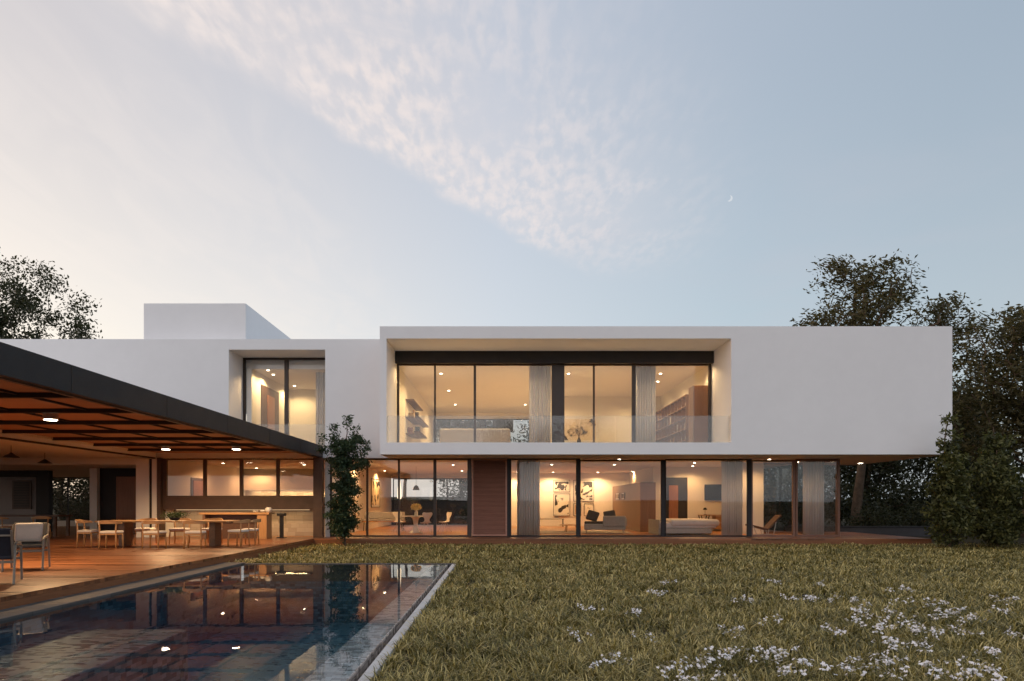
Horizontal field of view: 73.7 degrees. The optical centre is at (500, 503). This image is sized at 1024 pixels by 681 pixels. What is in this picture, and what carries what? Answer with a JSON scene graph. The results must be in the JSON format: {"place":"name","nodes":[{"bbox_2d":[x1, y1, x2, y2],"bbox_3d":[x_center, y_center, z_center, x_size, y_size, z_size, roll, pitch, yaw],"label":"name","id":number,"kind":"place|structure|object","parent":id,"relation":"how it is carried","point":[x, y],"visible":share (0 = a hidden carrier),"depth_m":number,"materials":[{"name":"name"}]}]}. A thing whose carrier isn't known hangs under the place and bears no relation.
{"place":"outdoors","nodes":[
{"label":"outdoors","id":0,"kind":"place"},
{"bbox_2d":[391,500,466,524],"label":"garden wall","id":1,"kind":"structure","parent":0,"point":[454,506],"depth_m":46.90,"materials":[{"name":"metal"}]},
{"bbox_2d":[0,532,931,601],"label":"deck","id":2,"kind":"structure","parent":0,"point":[73,565],"depth_m":16.73,"materials":[{"name":"brown wood"}]},
{"bbox_2d":[0,528,22,584],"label":"lounge chair","id":3,"kind":"object","parent":2,"relation":"on","point":[8,550],"visible":1,"depth_m":10.57,"materials":[{"name":"beige metal"}]},
{"bbox_2d":[1,522,50,571],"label":"lounge chair","id":4,"kind":"object","parent":2,"relation":"on","point":[44,543],"visible":0.56,"depth_m":13.19,"materials":[{"name":"grey fabric"}]},
{"bbox_2d":[14,523,42,541],"bbox_3d":[-9.130,0.560,13.200,0.458,0.398,0.100,0,-25,-26],"label":"throw pillow","id":5,"kind":"object","parent":4,"relation":"on","point":[28,532],"visible":1,"depth_m":13.16,"materials":[{"name":"grey fabric"}]},
{"bbox_2d":[75,519,98,546],"bbox_3d":[-11.997,0.855,19.743,0.527,0.793,0.620,0,0,-8],"label":"dining chair","id":6,"kind":"object","parent":2,"relation":"on","point":[89,531],"visible":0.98,"depth_m":19.55,"materials":[{"name":"brown wood"}]},
{"bbox_2d":[98,520,123,548],"bbox_3d":[-10.847,0.855,18.953,0.620,0.793,0.527,0,0,-4],"label":"dining chair","id":7,"kind":"object","parent":2,"relation":"on","point":[115,533],"visible":1,"depth_m":18.81,"materials":[{"name":"brown wood"}]},
{"bbox_2d":[134,518,156,543],"bbox_3d":[-11.000,0.855,21.198,0.620,0.793,0.527,0,0,0],"label":"dining chair","id":8,"kind":"object","parent":2,"relation":"on","point":[145,529],"visible":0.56,"depth_m":21.07,"materials":[{"name":"brown wood"}]},
{"bbox_2d":[141,520,166,548],"bbox_3d":[-9.623,0.855,18.902,0.620,0.793,0.527,0,0,3],"label":"dining chair","id":9,"kind":"object","parent":2,"relation":"on","point":[157,533],"visible":0.99,"depth_m":18.75,"materials":[{"name":"brown wood"}]},
{"bbox_2d":[95,520,238,545],"bbox_3d":[-9.815,0.875,20.200,3.830,0.750,1.000,0,0,0],"label":"dining table","id":10,"kind":"object","parent":2,"relation":"on","point":[126,526],"visible":0.83,"depth_m":20.06,"materials":[{"name":"brown wood"}]},
{"bbox_2d":[158,511,189,519],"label":"potted plant","id":11,"kind":"object","parent":10,"relation":"on","point":[171,515],"visible":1,"depth_m":20.12,"materials":[{"name":"green plant"}]},
{"bbox_2d":[169,518,190,543],"bbox_3d":[-9.953,0.855,21.198,0.620,0.793,0.527,0,0,-4],"label":"dining chair","id":12,"kind":"object","parent":2,"relation":"on","point":[174,529],"visible":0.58,"depth_m":21.06,"materials":[{"name":"brown wood"}]},
{"bbox_2d":[182,520,205,548],"bbox_3d":[-8.513,0.855,18.953,0.620,0.793,0.527,0,0,-8],"label":"dining chair","id":13,"kind":"object","parent":2,"relation":"on","point":[201,532],"visible":1,"depth_m":18.82,"materials":[{"name":"brown wood"}]},
{"bbox_2d":[199,512,274,538],"bbox_3d":[-9.415,0.785,24.400,2.470,0.930,0.640,0,0,0],"label":"bar counter","id":14,"kind":"object","parent":2,"relation":"on","point":[265,527],"visible":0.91,"depth_m":24.45,"materials":[{"name":"brown wood"}]},
{"bbox_2d":[227,519,249,546],"bbox_3d":[-7.573,0.855,19.842,0.527,0.793,0.620,0,0,10],"label":"dining chair","id":15,"kind":"object","parent":2,"relation":"on","point":[240,531],"visible":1,"depth_m":19.65,"materials":[{"name":"brown wood"}]},
{"bbox_2d":[241,519,260,544],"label":"dining chair","id":16,"kind":"object","parent":2,"relation":"on","point":[254,529],"visible":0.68,"depth_m":20.50,"materials":[{"name":"brown wood"}]},
{"bbox_2d":[276,513,286,537],"bbox_3d":[-7.950,0.800,24.750,0.280,0.900,0.280,0,0,0],"label":"barbecue stand","id":17,"kind":"object","parent":2,"relation":"on","point":[281,524],"visible":0.98,"depth_m":24.69,"materials":[{"name":"black metal"}]},
{"bbox_2d":[0,303,951,537],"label":"modern house","id":18,"kind":"structure","parent":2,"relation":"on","point":[796,396],"depth_m":25.36,"materials":[{"name":"white paint"}]},
{"bbox_2d":[12,480,31,508],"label":"shutter window","id":19,"kind":"structure","parent":18,"relation":"in","point":[21,489],"depth_m":30.19,"materials":[{"name":"metal"}]},
{"bbox_2d":[0,515,72,536],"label":"console table","id":20,"kind":"object","parent":18,"relation":"on","point":[55,525],"visible":0.84,"depth_m":25.37,"materials":[{"name":"brown wood"}]},
{"bbox_2d":[53,477,89,520],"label":"window","id":21,"kind":"structure","parent":18,"relation":"in","point":[53,477],"depth_m":37.97,"materials":[{"name":"metal"}]},
{"bbox_2d":[100,468,135,533],"bbox_3d":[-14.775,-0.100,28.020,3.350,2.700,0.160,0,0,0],"label":"interior door","id":22,"kind":"structure","parent":18,"relation":"in","point":[117,485],"depth_m":28.00,"materials":[{"name":"wood"}]},
{"bbox_2d":[0,342,322,457],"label":"pergola","id":23,"kind":"object","parent":18,"relation":"attached to","point":[42,396],"visible":0.97,"depth_m":14.75,"materials":[{"name":"metal"}]},
{"bbox_2d":[191,478,202,495],"bbox_3d":[-12.514,0.100,28.250,0.068,2.300,1.300,0,0,0],"label":"interior door","id":24,"kind":"structure","parent":18,"relation":"in","point":[196,483],"depth_m":28.07,"materials":[{"name":"brown wood"}]},
{"bbox_2d":[163,459,312,496],"bbox_3d":[-9.725,-0.955,25.430,5.680,1.430,0.120,0,0,0],"label":"window","id":25,"kind":"structure","parent":18,"relation":"in","point":[165,461],"depth_m":25.38,"materials":[{"name":"black glass"}]},
{"bbox_2d":[261,384,278,431],"bbox_3d":[-9.724,-3.465,28.825,0.068,2.770,2.150,0,0,0],"label":"interior door","id":26,"kind":"structure","parent":18,"relation":"in","point":[269,397],"depth_m":28.67,"materials":[{"name":"brown wood"}]},
{"bbox_2d":[243,358,324,434],"bbox_3d":[-8.312,-3.875,26.760,3.565,3.650,0.100,0,0,0],"label":"window","id":27,"kind":"structure","parent":18,"relation":"in","point":[286,360],"depth_m":26.71,"materials":[{"name":"brown metal"}]},
{"bbox_2d":[316,372,324,445],"bbox_3d":[-6.985,-3.660,27.103,0.736,3.140,0.135,0,0,0],"label":"curtain","id":28,"kind":"object","parent":18,"relation":"hanging from","point":[320,402],"visible":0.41,"depth_m":27.09,"materials":[{"name":"white fabric"}]},
{"bbox_2d":[371,478,379,506],"bbox_3d":[-6.400,-0.530,34.900,0.030,1.450,2.400,0,0,0],"label":"framed picture","id":29,"kind":"object","parent":18,"relation":"attached to","point":[375,492],"visible":1,"depth_m":34.82,"materials":[{"name":"beige paper"}]},
{"bbox_2d":[362,512,405,530],"bbox_3d":[-5.350,0.820,31.200,1.900,0.861,0.600,0,0,0],"label":"sideboard","id":30,"kind":"object","parent":18,"relation":"on","point":[381,517],"visible":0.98,"depth_m":31.38,"materials":[{"name":"brown wood"}]},
{"bbox_2d":[330,458,471,536],"bbox_3d":[-3.755,-0.220,25.660,5.310,2.940,0.100,0,0,0],"label":"window","id":31,"kind":"structure","parent":18,"relation":"in","point":[469,460],"depth_m":25.61,"materials":[{"name":"brown metal"}]},
{"bbox_2d":[402,516,422,532],"bbox_3d":[-3.620,0.887,29.000,1.220,0.725,1.220,0,0,0],"label":"round table","id":32,"kind":"object","parent":18,"relation":"on","point":[415,525],"visible":0.81,"depth_m":28.88,"materials":[{"name":"white paint"}]},
{"bbox_2d":[405,398,428,441],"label":"wall shelves","id":33,"kind":"object","parent":18,"relation":"on","point":[411,405],"depth_m":29.75,"materials":[{"name":"grey wood"}]},
{"bbox_2d":[393,478,466,523],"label":"window","id":34,"kind":"structure","parent":18,"relation":"in","point":[393,478],"depth_m":39.96,"materials":[{"name":"metal"}]},
{"bbox_2d":[440,429,473,441],"bbox_3d":[-1.750,-2.540,27.715,1.400,0.920,0.970,0,0,0],"label":"lounge sofa","id":35,"kind":"object","parent":18,"relation":"on","point":[456,435],"visible":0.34,"depth_m":27.23,"materials":[{"name":"grey fabric"}]},
{"bbox_2d":[397,364,562,441],"bbox_3d":[-0.792,-3.650,25.700,6.245,3.200,0.090,0,0,0],"label":"window","id":36,"kind":"structure","parent":18,"relation":"in","point":[557,369],"depth_m":25.66,"materials":[{"name":"brown metal"}]},
{"bbox_2d":[476,429,509,441],"bbox_3d":[-0.320,-2.540,27.715,1.400,0.920,0.970,0,0,0],"label":"lounge sofa","id":37,"kind":"object","parent":18,"relation":"on","point":[492,435],"visible":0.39,"depth_m":27.23,"materials":[{"name":"grey fabric"}]},
{"bbox_2d":[517,460,539,534],"bbox_3d":[1.050,-0.210,26.053,0.866,2.880,0.135,0,0,0],"label":"curtain","id":38,"kind":"object","parent":18,"relation":"hanging from","point":[528,497],"visible":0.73,"depth_m":26.04,"materials":[{"name":"white fabric"}]},
{"bbox_2d":[529,366,550,441],"bbox_3d":[1.490,-3.670,26.053,0.826,3.160,0.135,0,0,0],"label":"curtain","id":39,"kind":"object","parent":18,"relation":"hanging from","point":[539,403],"visible":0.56,"depth_m":26.05,"materials":[{"name":"white fabric"}]},
{"bbox_2d":[507,458,579,536],"bbox_3d":[1.603,-0.220,25.660,2.745,2.940,0.100,0,0,0],"label":"window","id":40,"kind":"structure","parent":18,"relation":"in","point":[508,459],"depth_m":25.61,"materials":[{"name":"metal"}]},
{"bbox_2d":[553,494,569,515],"bbox_3d":[3.330,0.070,37.375,0.911,1.215,0.030,0,0,0],"label":"framed picture","id":41,"kind":"object","parent":18,"relation":"attached to","point":[561,504],"visible":1,"depth_m":37.37,"materials":[{"name":"beige paper"}]},
{"bbox_2d":[553,480,569,491],"bbox_3d":[3.330,-0.958,37.375,0.911,0.654,0.030,0,0,0],"label":"framed picture","id":42,"kind":"object","parent":18,"relation":"attached to","point":[561,485],"visible":1,"depth_m":37.37,"materials":[{"name":"white paper"}]},
{"bbox_2d":[564,417,597,441],"bbox_3d":[3.850,-3.650,33.765,1.900,1.250,0.030,0,0,0],"label":"framed picture","id":43,"kind":"object","parent":18,"relation":"attached to","point":[571,433],"visible":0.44,"depth_m":33.76,"materials":[{"name":"beige paper"}]},
{"bbox_2d":[573,480,593,500],"bbox_3d":[4.534,-0.701,37.375,1.122,1.168,0.030,0,0,0],"label":"framed picture","id":44,"kind":"object","parent":18,"relation":"attached to","point":[587,490],"visible":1,"depth_m":37.37,"materials":[{"name":"white paper"}]},
{"bbox_2d":[540,531,633,533],"bbox_3d":[3.450,1.242,29.600,4.100,0.012,2.600,0,0,0],"label":"area rug","id":45,"kind":"object","parent":18,"relation":"on","point":[582,532],"visible":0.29,"depth_m":29.08,"materials":[{"name":"grey fabric"}]},
{"bbox_2d":[584,516,626,533],"bbox_3d":[4.372,0.881,28.577,1.750,0.741,0.880,0,0,8],"label":"sofa","id":46,"kind":"object","parent":45,"relation":"on","point":[613,523],"visible":0.99,"depth_m":28.14,"materials":[{"name":"fabric"}]},
{"bbox_2d":[580,460,664,536],"bbox_3d":[4.577,-0.200,25.690,3.205,2.900,0.100,0,0,0],"label":"window","id":47,"kind":"structure","parent":18,"relation":"in","point":[662,461],"depth_m":25.64,"materials":[{"name":"metal"}]},
{"bbox_2d":[563,364,710,441],"bbox_3d":[5.120,-3.650,25.720,5.580,3.200,0.090,0,0,0],"label":"window","id":48,"kind":"structure","parent":18,"relation":"in","point":[633,365],"depth_m":25.68,"materials":[{"name":"brown metal"}]},
{"bbox_2d":[636,366,655,441],"bbox_3d":[5.510,-3.670,26.053,0.786,3.160,0.135,0,0,0],"label":"curtain","id":49,"kind":"object","parent":18,"relation":"hanging from","point":[645,403],"visible":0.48,"depth_m":26.04,"materials":[{"name":"white fabric"}]},
{"bbox_2d":[656,394,688,441],"bbox_3d":[7.749,-3.287,30.848,0.358,2.406,5.725,0,0,0],"label":"bookcase","id":50,"kind":"object","parent":18,"relation":"on","point":[677,413],"visible":0.48,"depth_m":29.79,"materials":[{"name":"brown wood"}]},
{"bbox_2d":[666,477,687,517],"bbox_3d":[8.075,0.025,31.464,1.050,2.450,0.068,0,0,0],"label":"interior door","id":51,"kind":"structure","parent":18,"relation":"in","point":[676,487],"depth_m":31.46,"materials":[{"name":"wood"}]},
{"bbox_2d":[648,518,718,534],"bbox_3d":[7.450,0.940,27.900,2.440,0.620,1.900,0,0,0],"label":"sofa","id":52,"kind":"object","parent":18,"relation":"on","point":[689,526],"visible":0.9,"depth_m":27.02,"materials":[{"name":"grey fabric"}]},
{"bbox_2d":[665,459,751,536],"bbox_3d":[7.795,-0.210,25.660,3.230,2.920,0.100,0,0,0],"label":"window","id":53,"kind":"structure","parent":18,"relation":"in","point":[749,461],"depth_m":25.61,"materials":[{"name":"metal"}]},
{"bbox_2d":[704,484,720,499],"bbox_3d":[10.000,-0.510,31.442,1.240,0.740,0.056,0,0,0],"label":"television","id":54,"kind":"object","parent":18,"relation":"attached to","point":[712,491],"visible":0.56,"depth_m":31.41,"materials":[{"name":"plastic"}]},
{"bbox_2d":[721,461,742,534],"bbox_3d":[8.820,-0.210,26.053,0.806,2.880,0.135,0,0,0],"label":"curtain","id":55,"kind":"object","parent":18,"relation":"hanging from","point":[731,501],"visible":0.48,"depth_m":26.04,"materials":[{"name":"white fabric"}]},
{"bbox_2d":[745,515,781,534],"bbox_3d":[10.457,0.852,27.200,1.260,0.796,0.585,0,0,0],"label":"reclining chair","id":56,"kind":"object","parent":18,"relation":"on","point":[771,522],"visible":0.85,"depth_m":27.01,"materials":[{"name":"brown wood"}]},
{"bbox_2d":[752,460,794,536],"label":"window","id":57,"kind":"structure","parent":18,"relation":"in","point":[793,461],"depth_m":25.65,"materials":[{"name":"black glass"}]},
{"bbox_2d":[764,461,835,534],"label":"window","id":58,"kind":"structure","parent":18,"relation":"in","point":[824,461],"depth_m":28.30,"materials":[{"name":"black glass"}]},
{"bbox_2d":[803,461,823,534],"bbox_3d":[11.950,-0.200,26.103,0.806,2.860,0.135,0,0,0],"label":"curtain","id":59,"kind":"object","parent":18,"relation":"hanging from","point":[813,497],"visible":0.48,"depth_m":26.09,"materials":[{"name":"white fabric"}]},
{"bbox_2d":[795,459,839,536],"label":"window","id":60,"kind":"structure","parent":18,"relation":"in","point":[796,460],"depth_m":25.61,"materials":[{"name":"black metal"}]},
{"bbox_2d":[53,497,896,511],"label":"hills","id":61,"kind":"structure","parent":0,"point":[418,498],"depth_m":198.88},
{"bbox_2d":[493,420,512,431],"bbox_3d":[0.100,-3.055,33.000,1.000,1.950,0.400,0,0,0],"label":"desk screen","id":62,"kind":"object","parent":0,"point":[502,424],"visible":0.61,"depth_m":32.97,"materials":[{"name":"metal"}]},
{"bbox_2d":[0,0,1023,498],"label":"sky","id":63,"kind":"structure","parent":0,"point":[328,169],"materials":[{"name":"blue"}]},
{"bbox_2d":[53,512,1023,680],"bbox_3d":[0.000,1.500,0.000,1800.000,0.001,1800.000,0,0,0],"label":"ground","id":64,"kind":"structure","parent":0,"point":[780,527],"depth_m":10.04,"materials":[{"name":"plant"}]},
{"bbox_2d":[0,247,102,338],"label":"broad tree","id":65,"kind":"object","parent":64,"relation":"on","point":[19,303],"visible":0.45,"depth_m":46.65,"materials":[{"name":"green plant"}]},
{"bbox_2d":[53,480,89,519],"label":"shrub","id":66,"kind":"object","parent":64,"relation":"on","point":[73,501],"visible":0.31,"depth_m":44.13,"materials":[{"name":"green plant"}]},
{"bbox_2d":[53,479,89,519],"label":"garden tree","id":67,"kind":"object","parent":64,"relation":"on","point":[56,492],"visible":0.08,"depth_m":46.44,"materials":[{"name":"green plant"}]},
{"bbox_2d":[62,499,89,519],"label":"shrub","id":68,"kind":"object","parent":64,"relation":"on","point":[85,515],"visible":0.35,"depth_m":42.06,"materials":[{"name":"green plant"}]},
{"bbox_2d":[0,562,455,680],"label":"swimming pool","id":69,"kind":"structure","parent":64,"relation":"in","point":[338,639],"depth_m":10.72,"materials":[{"name":"tile"}]},
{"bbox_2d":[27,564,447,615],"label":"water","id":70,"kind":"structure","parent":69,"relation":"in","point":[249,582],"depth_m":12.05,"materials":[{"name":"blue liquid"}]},
{"bbox_2d":[315,415,372,545],"bbox_3d":[-5.448,-0.796,23.697,1.994,4.627,1.183,0,0,0],"label":"upright shrub","id":71,"kind":"object","parent":64,"relation":"on","point":[343,523],"visible":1,"depth_m":23.55,"materials":[{"name":"green plant"}]},
{"bbox_2d":[403,411,451,499],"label":"garden tree","id":72,"kind":"object","parent":64,"relation":"on","point":[405,480],"visible":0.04,"depth_m":58.02,"materials":[{"name":"green plant"}]},
{"bbox_2d":[433,419,491,499],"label":"garden tree","id":73,"kind":"object","parent":64,"relation":"on","point":[445,427],"visible":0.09,"depth_m":58.60,"materials":[{"name":"green plant"}]},
{"bbox_2d":[0,540,930,609],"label":"deck edge","id":74,"kind":"object","parent":64,"relation":"on","point":[45,596],"visible":0.38,"depth_m":24.26,"materials":[{"name":"brown wood"}]},
{"bbox_2d":[431,420,517,499],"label":"garden tree","id":75,"kind":"object","parent":64,"relation":"on","point":[463,484],"visible":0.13,"depth_m":51.57,"materials":[{"name":"green plant"}]},
{"bbox_2d":[512,421,528,441],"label":"garden tree","id":76,"kind":"object","parent":64,"relation":"on","point":[526,436],"visible":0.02,"depth_m":52.12,"materials":[{"name":"green plant"}]},
{"bbox_2d":[589,652,631,676],"bbox_3d":[0.950,1.387,5.798,0.332,0.229,0.360,0,0,24],"label":"wildflower clump","id":77,"kind":"object","parent":64,"relation":"on","point":[606,660],"visible":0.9,"depth_m":5.84,"materials":[{"name":"white plant"}]},
{"bbox_2d":[657,656,687,679],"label":"wildflower clump","id":78,"kind":"object","parent":64,"relation":"on","point":[671,666],"visible":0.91,"depth_m":5.55,"materials":[{"name":"white plant"}]},
{"bbox_2d":[678,657,720,679],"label":"wildflower clump","id":79,"kind":"object","parent":64,"relation":"on","point":[698,665],"visible":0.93,"depth_m":5.66,"materials":[{"name":"white plant"}]},
{"bbox_2d":[694,646,731,675],"bbox_3d":[1.848,1.391,6.005,0.338,0.222,0.414,0,0,12],"label":"wildflower clump","id":80,"kind":"object","parent":64,"relation":"on","point":[719,653],"visible":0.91,"depth_m":5.97,"materials":[{"name":"white plant"}]},
{"bbox_2d":[746,649,781,671],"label":"wildflower clump","id":81,"kind":"object","parent":64,"relation":"on","point":[767,657],"visible":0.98,"depth_m":5.95,"materials":[{"name":"white plant"}]},
{"bbox_2d":[759,645,799,663],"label":"wildflower clump","id":82,"kind":"object","parent":64,"relation":"on","point":[775,650],"visible":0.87,"depth_m":6.17,"materials":[{"name":"white plant"}]},
{"bbox_2d":[776,666,806,680],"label":"wildflower clump","id":83,"kind":"object","parent":64,"relation":"on","point":[788,671],"visible":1,"depth_m":5.48,"materials":[{"name":"white plant"}]},
{"bbox_2d":[764,465,834,527],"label":"garden tree","id":84,"kind":"object","parent":64,"relation":"on","point":[784,474],"visible":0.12,"depth_m":41.49,"materials":[{"name":"green plant"}]},
{"bbox_2d":[764,476,840,525],"bbox_3d":[16.103,-0.028,38.443,4.691,3.098,5.569,0,0,-28],"label":"shrub","id":85,"kind":"object","parent":64,"relation":"on","point":[782,509],"visible":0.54,"depth_m":38.31,"materials":[{"name":"green plant"}]},
{"bbox_2d":[764,465,843,524],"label":"garden tree","id":86,"kind":"object","parent":64,"relation":"on","point":[802,479],"visible":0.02,"depth_m":46.07,"materials":[{"name":"green plant"}]},
{"bbox_2d":[783,658,836,680],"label":"wildflower clump","id":87,"kind":"object","parent":64,"relation":"on","point":[799,661],"visible":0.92,"depth_m":5.75,"materials":[{"name":"white plant"}]},
{"bbox_2d":[821,623,845,643],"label":"wildflower clump","id":88,"kind":"object","parent":64,"relation":"on","point":[836,632],"visible":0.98,"depth_m":7.23,"materials":[{"name":"white plant"}]},
{"bbox_2d":[787,471,888,525],"bbox_3d":[19.632,-0.207,39.378,6.224,3.462,5.242,0,0,-12],"label":"shrub","id":89,"kind":"object","parent":64,"relation":"on","point":[847,505],"visible":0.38,"depth_m":39.05,"materials":[{"name":"green plant"}]},
{"bbox_2d":[840,503,903,525],"bbox_3d":[18.227,0.736,33.549,2.784,1.549,2.345,0,0,31],"label":"shrub","id":90,"kind":"object","parent":64,"relation":"on","point":[882,520],"visible":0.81,"depth_m":33.22,"materials":[{"name":"green plant"}]},
{"bbox_2d":[849,656,895,679],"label":"wildflower clump","id":91,"kind":"object","parent":64,"relation":"on","point":[876,662],"visible":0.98,"depth_m":5.67,"materials":[{"name":"white plant"}]},
{"bbox_2d":[824,458,921,525],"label":"garden tree","id":92,"kind":"object","parent":64,"relation":"on","point":[883,468],"visible":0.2,"depth_m":42.87,"materials":[{"name":"green plant"}]},
{"bbox_2d":[824,459,922,496],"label":"garden tree","id":93,"kind":"object","parent":64,"relation":"on","point":[882,477],"visible":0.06,"depth_m":48.14,"materials":[{"name":"green plant"}]},
{"bbox_2d":[859,621,901,641],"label":"wildflower clump","id":94,"kind":"object","parent":64,"relation":"on","point":[878,627],"visible":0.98,"depth_m":7.39,"materials":[{"name":"white plant"}]},
{"bbox_2d":[790,249,1002,522],"bbox_3d":[20.394,-5.939,35.937,11.139,15.077,6.748,0,0,0],"label":"feathery tree","id":95,"kind":"object","parent":64,"relation":"on","point":[860,313],"visible":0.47,"depth_m":35.40,"materials":[{"name":"green plant"}]},
{"bbox_2d":[867,473,938,525],"bbox_3d":[23.119,-0.118,38.499,4.966,3.280,5.896,0,0,3],"label":"shrub","id":96,"kind":"object","parent":64,"relation":"on","point":[908,494],"visible":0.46,"depth_m":37.70,"materials":[{"name":"green plant"}]},
{"bbox_2d":[894,500,933,525],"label":"shrub","id":97,"kind":"object","parent":64,"relation":"on","point":[916,518],"visible":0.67,"depth_m":34.06,"materials":[{"name":"green plant"}]},
{"bbox_2d":[891,660,941,680],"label":"wildflower clump","id":98,"kind":"object","parent":64,"relation":"on","point":[930,670],"visible":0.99,"depth_m":5.49,"materials":[{"name":"white plant"}]},
{"bbox_2d":[920,412,980,546],"bbox_3d":[14.716,-0.749,22.391,1.794,4.535,1.642,0,0,0],"label":"evergreen shrub","id":99,"kind":"object","parent":64,"relation":"on","point":[951,516],"visible":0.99,"depth_m":22.21,"materials":[{"name":"green plant"}]},
{"bbox_2d":[898,373,1013,498],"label":"garden tree","id":100,"kind":"object","parent":64,"relation":"on","point":[917,463],"visible":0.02,"depth_m":46.33,"materials":[{"name":"green plant"}]},
{"bbox_2d":[912,378,1023,493],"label":"garden tree","id":101,"kind":"object","parent":64,"relation":"on","point":[1019,464],"visible":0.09,"depth_m":40.46,"materials":[{"name":"green plant"}]},
{"bbox_2d":[949,667,1006,680],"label":"wildflower clump","id":102,"kind":"object","parent":64,"relation":"on","point":[979,674],"visible":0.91,"depth_m":5.43,"materials":[{"name":"white plant"}]},
{"bbox_2d":[961,655,1000,677],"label":"wildflower clump","id":103,"kind":"object","parent":64,"relation":"on","point":[989,669],"visible":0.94,"depth_m":5.63,"materials":[{"name":"white plant"}]},
{"bbox_2d":[952,301,1023,536],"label":"feathery tree","id":104,"kind":"object","parent":64,"relation":"on","point":[1010,359],"visible":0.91,"depth_m":30.24,"materials":[{"name":"green plant"}]},
{"bbox_2d":[965,427,1023,545],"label":"evergreen shrub","id":105,"kind":"object","parent":64,"relation":"on","point":[1000,446],"visible":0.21,"depth_m":24.18,"materials":[{"name":"green plant"}]},
{"bbox_2d":[967,450,1023,547],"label":"evergreen shrub","id":106,"kind":"object","parent":64,"relation":"on","point":[999,516],"visible":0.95,"depth_m":22.06,"materials":[{"name":"green plant"}]},
{"bbox_2d":[689,385,707,441],"bbox_3d":[7.635,-3.296,26.389,0.570,2.428,0.722,0,0,0],"label":"door frame","id":107,"kind":"object","parent":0,"point":[698,413],"visible":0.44,"depth_m":26.03,"materials":[{"name":"brown wood"}]},
{"bbox_2d":[783,526,976,536],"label":"garden wall","id":108,"kind":"structure","parent":0,"point":[912,531],"depth_m":30.90,"materials":[{"name":"concrete"}]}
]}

